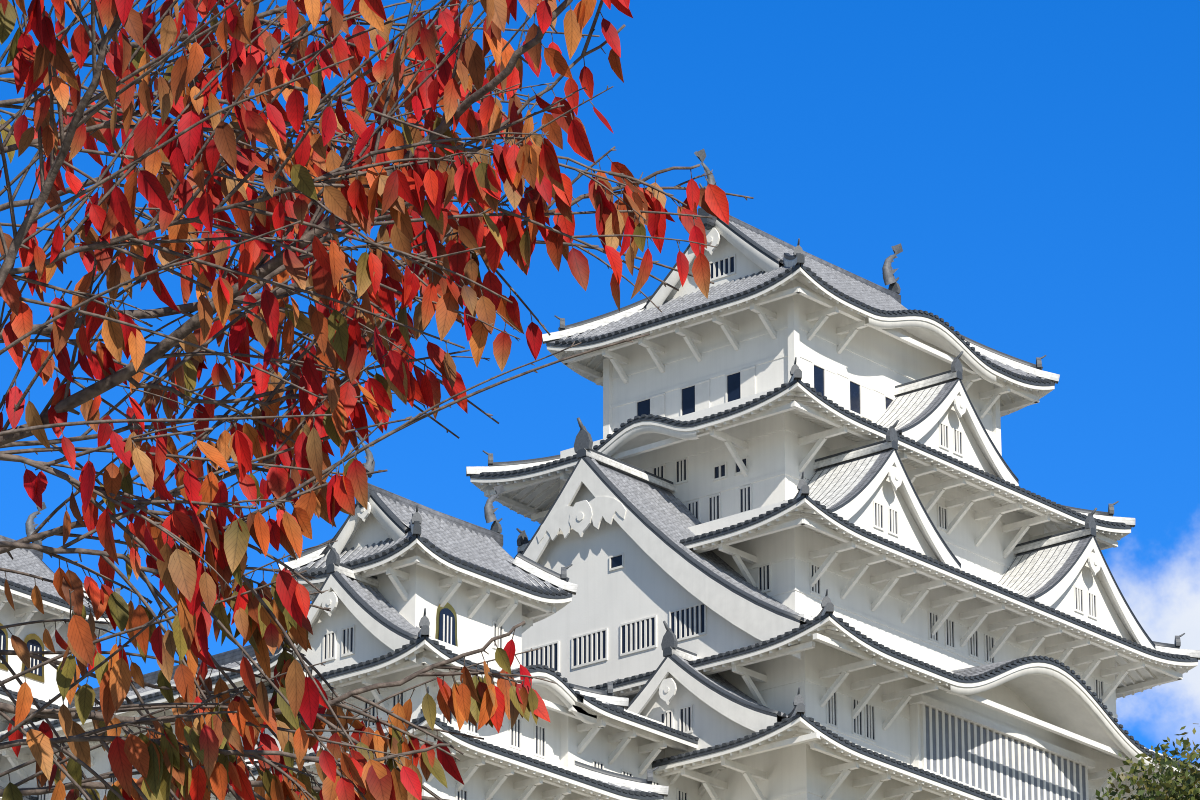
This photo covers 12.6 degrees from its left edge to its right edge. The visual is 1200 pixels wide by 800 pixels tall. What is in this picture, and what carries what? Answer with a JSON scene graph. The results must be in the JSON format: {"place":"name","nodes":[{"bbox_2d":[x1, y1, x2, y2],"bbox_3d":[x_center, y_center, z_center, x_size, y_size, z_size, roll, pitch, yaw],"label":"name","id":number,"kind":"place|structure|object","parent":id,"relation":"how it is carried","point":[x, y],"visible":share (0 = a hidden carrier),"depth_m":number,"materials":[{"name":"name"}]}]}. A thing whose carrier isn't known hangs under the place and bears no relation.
{"place":"outdoors","nodes":[
{"label":"outdoors","id":0,"kind":"place"},
{"bbox_2d":[0,0,1199,763],"label":"sky","id":1,"kind":"structure","parent":0,"point":[1033,166],"materials":[{"name":"blue"}]},
{"bbox_3d":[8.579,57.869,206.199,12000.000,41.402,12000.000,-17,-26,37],"label":"ground","id":2,"kind":"structure","parent":0,"visible":0},
{"bbox_2d":[0,431,725,799],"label":"keeps","id":3,"kind":"structure","parent":2,"relation":"on","point":[408,587],"depth_m":202.51,"materials":[{"name":"paint"}]},
{"bbox_2d":[0,0,753,799],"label":"cherry tree","id":4,"kind":"object","parent":2,"relation":"on","point":[360,184],"visible":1,"depth_m":8.86,"materials":[{"name":"red plant"}]},
{"bbox_2d":[1095,723,1199,799],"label":"hill tree","id":5,"kind":"object","parent":2,"relation":"on","point":[1186,789],"visible":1,"depth_m":167.88,"materials":[{"name":"green plant"}]},
{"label":"stone base of the keep","id":6,"kind":"object","parent":2,"relation":"on","visible":0},
{"bbox_2d":[466,149,1199,799],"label":"keep","id":7,"kind":"structure","parent":6,"relation":"on","point":[802,533],"depth_m":216.64,"materials":[{"name":"paint"}]}
]}

